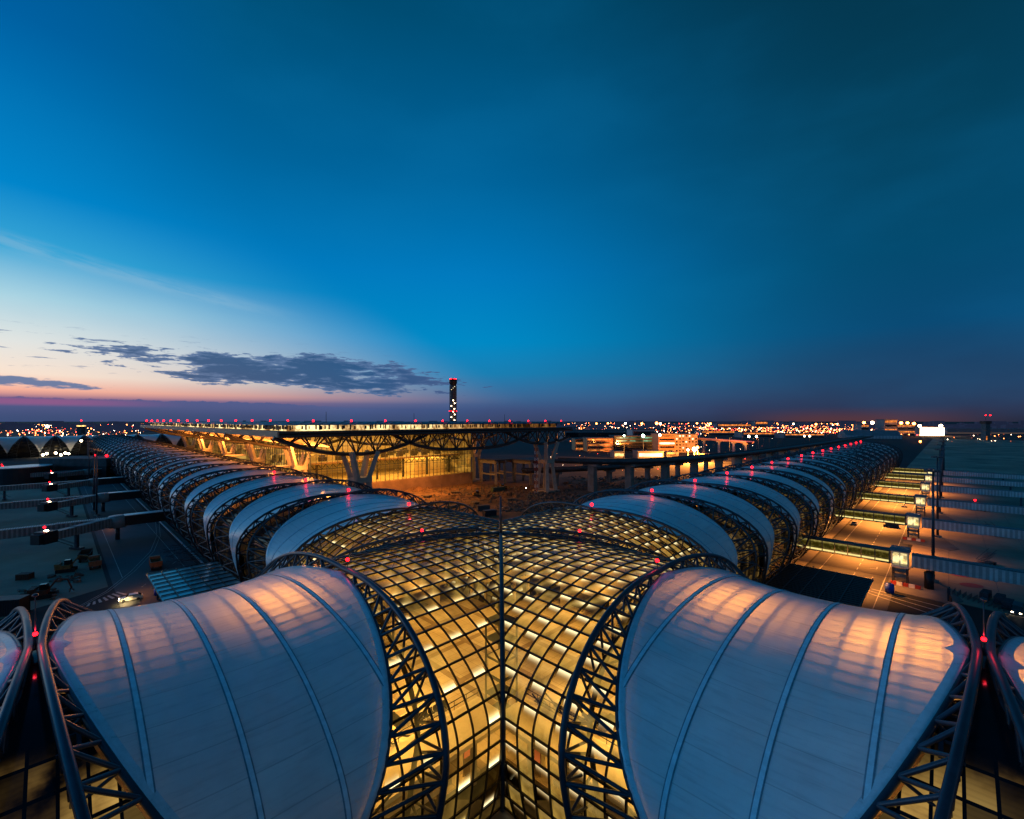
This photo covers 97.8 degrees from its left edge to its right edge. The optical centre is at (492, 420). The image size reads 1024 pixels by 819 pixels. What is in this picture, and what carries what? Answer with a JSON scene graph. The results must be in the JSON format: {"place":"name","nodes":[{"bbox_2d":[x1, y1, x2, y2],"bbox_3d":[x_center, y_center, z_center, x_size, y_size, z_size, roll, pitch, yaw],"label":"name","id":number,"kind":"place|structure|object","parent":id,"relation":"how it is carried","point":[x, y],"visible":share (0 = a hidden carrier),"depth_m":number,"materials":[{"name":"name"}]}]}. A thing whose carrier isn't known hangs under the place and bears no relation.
{"place":"outdoors","nodes":[
{"label":"outdoors","id":0,"kind":"place"},
{"bbox_2d":[15,572,34,580],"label":"site container","id":1,"kind":"object","parent":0,"point":[24,575],"visible":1,"depth_m":123.34,"materials":[{"name":"grey metal"}]},
{"bbox_2d":[80,484,195,607],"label":"service road","id":2,"kind":"structure","parent":0,"point":[131,547],"depth_m":152.56,"materials":[{"name":"asphalt"}]},
{"bbox_2d":[85,441,92,478],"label":"light mast","id":3,"kind":"object","parent":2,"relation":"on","point":[88,460],"visible":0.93,"depth_m":300.41,"materials":[{"name":"grey metal"}]},
{"bbox_2d":[89,448,98,511],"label":"light mast","id":4,"kind":"object","parent":2,"relation":"on","point":[93,510],"visible":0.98,"depth_m":215.74,"materials":[{"name":"grey metal"}]},
{"bbox_2d":[91,450,101,515],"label":"light mast","id":5,"kind":"object","parent":2,"relation":"on","point":[96,514],"visible":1,"depth_m":206.98,"materials":[{"name":"grey metal"}]},
{"bbox_2d":[119,592,142,602],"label":"parked car","id":6,"kind":"object","parent":2,"relation":"on","point":[135,595],"visible":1,"depth_m":109.09,"materials":[{"name":"white metal"}]},
{"bbox_2d":[80,484,183,606],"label":"road markings","id":7,"kind":"object","parent":2,"relation":"on","point":[104,598],"visible":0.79,"depth_m":128.04,"materials":[{"name":"paint"}]},
{"bbox_2d":[149,555,162,570],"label":"dump truck","id":8,"kind":"object","parent":2,"relation":"on","point":[155,561],"visible":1,"depth_m":132.31,"materials":[{"name":"metal"}]},
{"bbox_2d":[146,560,240,601],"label":"entrance canopy","id":9,"kind":"object","parent":2,"relation":"on","point":[185,581],"visible":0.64,"depth_m":105.73,"materials":[{"name":"glass"}]},
{"bbox_2d":[122,483,212,562],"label":"pavement","id":10,"kind":"structure","parent":0,"point":[181,538],"depth_m":172.57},
{"bbox_2d":[449,378,456,421],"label":"control tower","id":11,"kind":"structure","parent":0,"point":[452,398],"depth_m":894.72,"materials":[{"name":"concrete"}]},
{"bbox_2d":[485,614,517,709],"bbox_3d":[1.174,33.500,61.383,3.200,13.000,3.200,0,0,-44],"label":"lift shaft","id":12,"kind":"object","parent":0,"point":[493,661],"visible":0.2,"depth_m":61.32,"materials":[{"name":"metal"}]},
{"bbox_2d":[0,422,1023,799],"bbox_3d":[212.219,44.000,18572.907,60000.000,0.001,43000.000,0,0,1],"label":"ground","id":13,"kind":"structure","parent":0,"point":[910,446],"depth_m":569.25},
{"bbox_2d":[0,480,107,618],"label":"apron","id":14,"kind":"object","parent":13,"relation":"on","point":[18,555],"visible":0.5,"depth_m":148.05,"materials":[{"name":"concrete"}]},
{"bbox_2d":[0,594,29,616],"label":"cargo box","id":15,"kind":"object","parent":14,"relation":"on","point":[9,604],"visible":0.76,"depth_m":100.67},
{"bbox_2d":[0,464,54,485],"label":"bridge","id":16,"kind":"structure","parent":14,"relation":"on","point":[15,475],"depth_m":303.08,"materials":[{"name":"concrete"}]},
{"bbox_2d":[17,572,83,599],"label":"rubble","id":17,"kind":"object","parent":14,"relation":"on","point":[76,575],"visible":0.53,"depth_m":122.18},
{"bbox_2d":[27,578,74,600],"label":"excavator","id":18,"kind":"object","parent":14,"relation":"on","point":[42,590],"visible":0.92,"depth_m":110.61,"materials":[{"name":"metal"}]},
{"bbox_2d":[0,476,127,499],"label":"boarding bridge","id":19,"kind":"structure","parent":14,"relation":"on","point":[51,486],"depth_m":256.95,"materials":[{"name":"metal"}]},
{"bbox_2d":[54,555,90,573],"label":"excavator","id":20,"kind":"object","parent":14,"relation":"on","point":[65,567],"visible":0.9,"depth_m":129.83,"materials":[{"name":"metal"}]},
{"bbox_2d":[0,489,146,516],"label":"boarding bridge","id":21,"kind":"structure","parent":14,"relation":"on","point":[46,505],"depth_m":204.28,"materials":[{"name":"metal"}]},
{"bbox_2d":[30,468,116,480],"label":"boarding bridge","id":22,"kind":"structure","parent":14,"relation":"on","point":[52,475],"depth_m":312.64,"materials":[{"name":"metal"}]},
{"bbox_2d":[77,548,92,562],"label":"dump truck","id":23,"kind":"object","parent":14,"relation":"on","point":[88,551],"visible":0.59,"depth_m":141.19,"materials":[{"name":"metal"}]},
{"bbox_2d":[0,509,171,549],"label":"boarding bridge","id":24,"kind":"structure","parent":14,"relation":"on","point":[51,533],"depth_m":153.98,"materials":[{"name":"metal"}]},
{"bbox_2d":[88,554,101,569],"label":"dump truck","id":25,"kind":"object","parent":14,"relation":"on","point":[96,560],"visible":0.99,"depth_m":132.51,"materials":[{"name":"metal"}]},
{"bbox_2d":[76,420,85,435],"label":"control cabin","id":26,"kind":"object","parent":13,"relation":"on","point":[81,429],"visible":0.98,"depth_m":895.61,"materials":[{"name":"concrete"}]},
{"bbox_2d":[39,456,133,479],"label":"service hall","id":27,"kind":"structure","parent":13,"relation":"on","point":[68,463],"depth_m":330.00,"materials":[{"name":"concrete"}]},
{"bbox_2d":[0,433,187,458],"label":"concourse wing","id":28,"kind":"structure","parent":13,"relation":"on","point":[20,447],"depth_m":551.67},
{"bbox_2d":[120,483,204,563],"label":"kerb wall","id":29,"kind":"structure","parent":13,"relation":"on","point":[180,541],"depth_m":171.19,"materials":[{"name":"concrete"}]},
{"bbox_2d":[0,551,451,818],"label":"concourse wing","id":30,"kind":"structure","parent":13,"relation":"on","point":[263,694],"depth_m":34.41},
{"bbox_2d":[32,593,38,650],"bbox_3d":[-37.298,16.334,36.364,0.554,4.532,0.554,0,0,1],"label":"obstruction light","id":31,"kind":"object","parent":30,"relation":"on","point":[35,633],"visible":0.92,"depth_m":36.33,"materials":[{"name":"metal"}]},
{"bbox_2d":[88,434,478,616],"bbox_3d":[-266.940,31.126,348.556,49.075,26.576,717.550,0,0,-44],"label":"concourse wing","id":32,"kind":"structure","parent":13,"relation":"on","point":[257,525],"depth_m":127.11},
{"bbox_2d":[140,421,572,501],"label":"airport terminal","id":33,"kind":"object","parent":13,"relation":"on","point":[403,456],"visible":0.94,"depth_m":267.62,"materials":[{"name":"metal"}]},
{"bbox_2d":[222,454,246,460],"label":"footbridge","id":34,"kind":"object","parent":33,"relation":"attached to","point":[242,456],"visible":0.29,"depth_m":314.89,"materials":[{"name":"concrete"}]},
{"bbox_2d":[291,496,713,818],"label":"glass crossing","id":35,"kind":"object","parent":13,"relation":"on","point":[551,638],"visible":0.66,"depth_m":53.57,"materials":[{"name":"glass"}]},
{"bbox_2d":[393,712,403,727],"bbox_3d":[-13.048,38.487,54.473,3.900,3.025,2.700,0,0,-44],"label":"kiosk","id":36,"kind":"object","parent":35,"relation":"on","point":[395,717],"visible":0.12,"depth_m":55.17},
{"bbox_2d":[419,700,448,719],"bbox_3d":[-8.037,39.500,60.791,5.000,1.000,0.730,0,0,-44],"label":"seat row","id":37,"kind":"object","parent":35,"relation":"on","point":[433,710],"visible":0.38,"depth_m":60.87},
{"bbox_2d":[459,744,476,775],"bbox_3d":[-2.832,36.900,51.175,2.100,6.200,0.820,0,0,-44],"label":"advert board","id":38,"kind":"object","parent":35,"relation":"on","point":[464,757],"visible":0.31,"depth_m":50.52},
{"bbox_2d":[527,749,544,776],"bbox_3d":[4.946,37.700,51.086,0.820,4.600,2.100,0,0,-44],"label":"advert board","id":39,"kind":"object","parent":35,"relation":"on","point":[539,757],"visible":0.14,"depth_m":50.38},
{"bbox_2d":[0,420,1023,431],"bbox_3d":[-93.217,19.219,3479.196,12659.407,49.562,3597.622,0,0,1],"label":"distant city","id":40,"kind":"object","parent":13,"relation":"on","point":[119,426],"visible":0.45,"depth_m":2776.78},
{"bbox_2d":[572,438,582,449],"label":"office block","id":41,"kind":"structure","parent":13,"relation":"on","point":[577,443],"depth_m":666.70,"materials":[{"name":"concrete"}]},
{"bbox_2d":[559,429,626,441],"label":"long hall","id":42,"kind":"structure","parent":13,"relation":"on","point":[577,433],"depth_m":958.38,"materials":[{"name":"concrete"}]},
{"bbox_2d":[582,437,612,451],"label":"office block","id":43,"kind":"structure","parent":13,"relation":"on","point":[597,444],"depth_m":638.92,"materials":[{"name":"concrete"}]},
{"bbox_2d":[609,450,624,457],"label":"market hall","id":44,"kind":"structure","parent":13,"relation":"on","point":[616,453],"depth_m":528.76,"materials":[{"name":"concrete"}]},
{"bbox_2d":[521,458,734,485],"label":"elevated road","id":45,"kind":"structure","parent":13,"relation":"on","point":[608,469],"depth_m":316.63,"materials":[{"name":"concrete"}]},
{"bbox_2d":[609,435,651,451],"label":"office block","id":46,"kind":"structure","parent":13,"relation":"on","point":[627,443],"depth_m":638.92,"materials":[{"name":"glass"}]},
{"bbox_2d":[627,429,655,434],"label":"office block","id":47,"kind":"structure","parent":13,"relation":"on","point":[639,431],"depth_m":730.04,"materials":[{"name":"concrete"}]},
{"bbox_2d":[632,450,663,457],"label":"market hall","id":48,"kind":"structure","parent":13,"relation":"on","point":[647,453],"depth_m":519.65,"materials":[{"name":"glass"}]},
{"bbox_2d":[650,433,675,451],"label":"office block","id":49,"kind":"structure","parent":13,"relation":"on","point":[664,442],"depth_m":613.36,"materials":[{"name":"concrete"}]},
{"bbox_2d":[664,451,678,456],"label":"market hall","id":50,"kind":"structure","parent":13,"relation":"on","point":[669,453],"depth_m":528.61,"materials":[{"name":"concrete"}]},
{"bbox_2d":[675,433,697,451],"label":"office block","id":51,"kind":"structure","parent":13,"relation":"on","point":[684,442],"depth_m":625.88,"materials":[{"name":"concrete"}]},
{"bbox_2d":[521,441,902,618],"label":"concourse wing","id":52,"kind":"structure","parent":13,"relation":"on","point":[750,526],"depth_m":124.19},
{"bbox_2d":[555,436,872,491],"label":"elevated road","id":53,"kind":"structure","parent":13,"relation":"on","point":[665,463],"depth_m":292.73,"materials":[{"name":"concrete"}]},
{"bbox_2d":[694,430,735,435],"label":"long hall","id":54,"kind":"structure","parent":13,"relation":"on","point":[715,432],"depth_m":1277.68,"materials":[{"name":"concrete"}]},
{"bbox_2d":[698,438,753,452],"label":"ramp viaduct","id":55,"kind":"object","parent":13,"relation":"on","point":[745,443],"visible":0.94,"depth_m":577.34,"materials":[{"name":"concrete"}]},
{"bbox_2d":[713,424,751,429],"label":"long hall","id":56,"kind":"structure","parent":13,"relation":"on","point":[731,426],"depth_m":2190.57,"materials":[{"name":"concrete"}]},
{"bbox_2d":[734,432,777,437],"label":"long hall","id":57,"kind":"structure","parent":13,"relation":"on","point":[754,434],"depth_m":1179.54,"materials":[{"name":"concrete"}]},
{"bbox_2d":[751,421,767,428],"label":"long hall","id":58,"kind":"structure","parent":13,"relation":"on","point":[758,424],"depth_m":2555.67,"materials":[{"name":"concrete"}]},
{"bbox_2d":[697,423,852,432],"bbox_3d":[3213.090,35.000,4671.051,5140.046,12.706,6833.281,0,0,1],"label":"city lights","id":59,"kind":"object","parent":13,"relation":"on","point":[782,430],"visible":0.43,"depth_m":1870.17},
{"bbox_2d":[553,553,1023,818],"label":"concourse wing","id":60,"kind":"structure","parent":13,"relation":"on","point":[740,695],"depth_m":34.05,"materials":[{"name":"fabric"}]},
{"bbox_2d":[980,598,987,656],"bbox_3d":[39.065,16.334,35.493,0.554,4.532,0.554,0,0,1],"label":"obstruction light","id":61,"kind":"object","parent":60,"relation":"on","point":[983,640],"visible":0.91,"depth_m":35.46,"materials":[{"name":"metal"}]},
{"bbox_2d":[774,433,825,437],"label":"long hall","id":62,"kind":"structure","parent":13,"relation":"on","point":[798,435],"depth_m":1135.70,"materials":[{"name":"concrete"}]},
{"bbox_2d":[853,424,868,429],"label":"office block","id":63,"kind":"structure","parent":13,"relation":"on","point":[860,426],"depth_m":1279.16,"materials":[{"name":"concrete"}]},
{"bbox_2d":[837,430,901,438],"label":"arched hall","id":64,"kind":"structure","parent":13,"relation":"on","point":[885,434],"depth_m":1124.01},
{"bbox_2d":[875,419,897,429],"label":"office block","id":65,"kind":"structure","parent":13,"relation":"on","point":[885,424],"depth_m":1277.83,"materials":[{"name":"concrete"}]},
{"bbox_2d":[897,424,915,435],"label":"office block","id":66,"kind":"structure","parent":13,"relation":"on","point":[902,429],"depth_m":1277.83,"materials":[{"name":"concrete"}]},
{"bbox_2d":[915,427,944,435],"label":"hangar","id":67,"kind":"structure","parent":13,"relation":"on","point":[932,431],"depth_m":1332.99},
{"bbox_2d":[920,428,943,435],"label":"door","id":68,"kind":"structure","parent":67,"relation":"in","point":[925,431],"depth_m":1333.11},
{"bbox_2d":[904,439,1023,617],"bbox_3d":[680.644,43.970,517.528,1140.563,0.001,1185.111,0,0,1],"label":"apron","id":69,"kind":"object","parent":13,"relation":"on","point":[1011,452],"visible":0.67,"depth_m":205.43,"materials":[{"name":"concrete"}]},
{"bbox_2d":[799,536,1023,585],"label":"boarding bridge","id":70,"kind":"structure","parent":69,"relation":"on","point":[894,556],"depth_m":118.92,"materials":[{"name":"metal"}]},
{"bbox_2d":[888,573,962,602],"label":"traffic island","id":71,"kind":"structure","parent":69,"relation":"on","point":[938,593],"depth_m":115.39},
{"bbox_2d":[891,580,920,589],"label":"plastic barrier","id":72,"kind":"object","parent":71,"relation":"on","point":[906,585],"visible":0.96,"depth_m":117.84,"materials":[{"name":"red paint"}]},
{"bbox_2d":[924,469,942,581],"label":"light mast","id":73,"kind":"object","parent":71,"relation":"on","point":[933,528],"visible":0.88,"depth_m":122.01,"materials":[{"name":"grey metal"}]},
{"bbox_2d":[836,507,1023,539],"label":"boarding bridge","id":74,"kind":"structure","parent":69,"relation":"on","point":[913,520],"depth_m":161.92,"materials":[{"name":"metal"}]},
{"bbox_2d":[903,534,958,550],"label":"traffic island","id":75,"kind":"structure","parent":69,"relation":"on","point":[943,544],"depth_m":159.67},
{"bbox_2d":[903,537,924,541],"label":"plastic barrier","id":76,"kind":"object","parent":75,"relation":"on","point":[913,539],"visible":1,"depth_m":163.38,"materials":[{"name":"red paint"}]},
{"bbox_2d":[914,512,954,520],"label":"traffic island","id":77,"kind":"structure","parent":69,"relation":"on","point":[941,517],"depth_m":204.82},
{"bbox_2d":[931,456,944,537],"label":"light mast","id":78,"kind":"object","parent":69,"relation":"on","point":[937,535],"visible":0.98,"depth_m":168.86,"materials":[{"name":"grey metal"}]},
{"bbox_2d":[934,449,944,513],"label":"light mast","id":79,"kind":"object","parent":69,"relation":"on","point":[940,512],"visible":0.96,"depth_m":212.19,"materials":[{"name":"grey metal"}]},
{"bbox_2d":[857,491,1023,516],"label":"boarding bridge","id":80,"kind":"structure","parent":69,"relation":"on","point":[917,499],"depth_m":201.34,"materials":[{"name":"metal"}]},
{"bbox_2d":[875,480,1023,505],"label":"boarding bridge","id":81,"kind":"structure","parent":69,"relation":"on","point":[944,488],"depth_m":242.36,"materials":[{"name":"metal"}]},
{"bbox_2d":[883,472,1023,489],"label":"boarding bridge","id":82,"kind":"structure","parent":69,"relation":"on","point":[928,477],"depth_m":279.57,"materials":[{"name":"metal"}]},
{"bbox_2d":[892,467,1023,486],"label":"boarding bridge","id":83,"kind":"structure","parent":69,"relation":"on","point":[955,473],"depth_m":313.53,"materials":[{"name":"metal"}]},
{"bbox_2d":[952,574,983,587],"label":"apron stand discs","id":84,"kind":"object","parent":69,"relation":"on","point":[972,585],"visible":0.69,"depth_m":119.90,"materials":[{"name":"red paint"}]},
{"bbox_2d":[979,589,991,598],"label":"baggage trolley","id":85,"kind":"object","parent":69,"relation":"on","point":[986,593],"visible":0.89,"depth_m":110.03,"materials":[{"name":"metal"}]},
{"bbox_2d":[993,593,1005,602],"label":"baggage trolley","id":86,"kind":"object","parent":69,"relation":"on","point":[998,597],"visible":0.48,"depth_m":107.30,"materials":[{"name":"metal"}]},
{"bbox_2d":[1010,601,1023,615],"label":"parked van","id":87,"kind":"object","parent":69,"relation":"on","point":[1017,607],"visible":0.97,"depth_m":101.38,"materials":[{"name":"metal"}]},
{"bbox_2d":[945,428,1023,433],"bbox_3d":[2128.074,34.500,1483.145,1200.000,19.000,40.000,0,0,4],"label":"long hall","id":88,"kind":"structure","parent":13,"relation":"on","point":[978,430],"depth_m":1493.65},
{"bbox_2d":[0,0,1023,421],"label":"sky","id":89,"kind":"structure","parent":0,"point":[211,210],"materials":[{"name":"blue"}]},
{"bbox_2d":[387,469,763,604],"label":"construction site","id":90,"kind":"object","parent":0,"point":[564,476],"visible":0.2,"depth_m":282.24},
{"bbox_2d":[404,486,423,491],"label":"earth mound","id":91,"kind":"object","parent":90,"relation":"on","point":[414,489],"visible":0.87,"depth_m":280.53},
{"bbox_2d":[434,487,464,493],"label":"earth mound","id":92,"kind":"object","parent":90,"relation":"on","point":[447,490],"visible":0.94,"depth_m":276.18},
{"bbox_2d":[439,494,476,499],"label":"earth mound","id":93,"kind":"object","parent":90,"relation":"on","point":[458,496],"visible":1,"depth_m":253.51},
{"bbox_2d":[457,483,483,488],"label":"earth mound","id":94,"kind":"object","parent":90,"relation":"on","point":[471,486],"visible":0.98,"depth_m":292.58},
{"bbox_2d":[413,484,542,511],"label":"rubble","id":95,"kind":"object","parent":90,"relation":"on","point":[482,493],"visible":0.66,"depth_m":269.58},
{"bbox_2d":[477,504,489,510],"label":"site container","id":96,"kind":"object","parent":90,"relation":"on","point":[483,507],"visible":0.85,"depth_m":217.95,"materials":[{"name":"metal"}]},
{"bbox_2d":[482,509,496,516],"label":"site container","id":97,"kind":"object","parent":90,"relation":"on","point":[489,512],"visible":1,"depth_m":206.22,"materials":[{"name":"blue metal"}]},
{"bbox_2d":[479,494,499,499],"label":"earth mound","id":98,"kind":"object","parent":90,"relation":"on","point":[489,497],"visible":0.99,"depth_m":252.97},
{"bbox_2d":[478,457,516,484],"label":"concrete frame","id":99,"kind":"object","parent":90,"relation":"on","point":[495,461],"visible":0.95,"depth_m":320.36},
{"bbox_2d":[491,486,504,491],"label":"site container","id":100,"kind":"object","parent":90,"relation":"on","point":[500,488],"visible":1,"depth_m":277.11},
{"bbox_2d":[500,492,524,497],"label":"earth mound","id":101,"kind":"object","parent":90,"relation":"on","point":[512,494],"visible":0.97,"depth_m":259.15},
{"bbox_2d":[512,457,543,484],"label":"concrete frame","id":102,"kind":"object","parent":90,"relation":"on","point":[530,461],"visible":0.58,"depth_m":315.24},
{"bbox_2d":[535,448,537,492],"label":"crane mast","id":103,"kind":"object","parent":90,"relation":"on","point":[536,470],"visible":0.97,"depth_m":267.95,"materials":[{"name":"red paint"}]},
{"bbox_2d":[504,489,580,511],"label":"rubble","id":104,"kind":"object","parent":90,"relation":"on","point":[565,496],"visible":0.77,"depth_m":246.80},
{"bbox_2d":[563,475,672,488],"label":"rubble","id":105,"kind":"object","parent":90,"relation":"on","point":[602,484],"visible":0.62,"depth_m":312.80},
{"bbox_2d":[757,472,897,582],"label":"pavement","id":106,"kind":"structure","parent":0,"point":[807,557],"depth_m":175.66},
{"bbox_2d":[808,472,929,610],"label":"service road","id":107,"kind":"structure","parent":0,"point":[865,532],"depth_m":161.35,"materials":[{"name":"asphalt"}]},
{"bbox_2d":[765,563,873,606],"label":"entrance canopy","id":108,"kind":"object","parent":107,"relation":"on","point":[833,586],"visible":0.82,"depth_m":103.16,"materials":[{"name":"metal"}]},
{"bbox_2d":[820,481,939,611],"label":"road markings","id":109,"kind":"object","parent":107,"relation":"on","point":[886,575],"visible":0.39,"depth_m":115.57,"materials":[{"name":"paint"}]},
{"bbox_2d":[885,582,893,593],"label":"water tank","id":110,"kind":"object","parent":107,"relation":"on","point":[889,587],"visible":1,"depth_m":113.48,"materials":[{"name":"blue plastic"}]},
{"bbox_2d":[924,570,933,589],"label":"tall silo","id":111,"kind":"object","parent":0,"point":[929,579],"visible":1,"depth_m":116.14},
{"bbox_2d":[980,415,991,440],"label":"tower","id":112,"kind":"structure","parent":0,"point":[985,430],"depth_m":995.63,"materials":[{"name":"concrete"}]},
{"bbox_2d":[976,548,996,565],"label":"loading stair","id":113,"kind":"object","parent":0,"point":[989,562],"visible":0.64,"depth_m":136.05,"materials":[{"name":"metal"}]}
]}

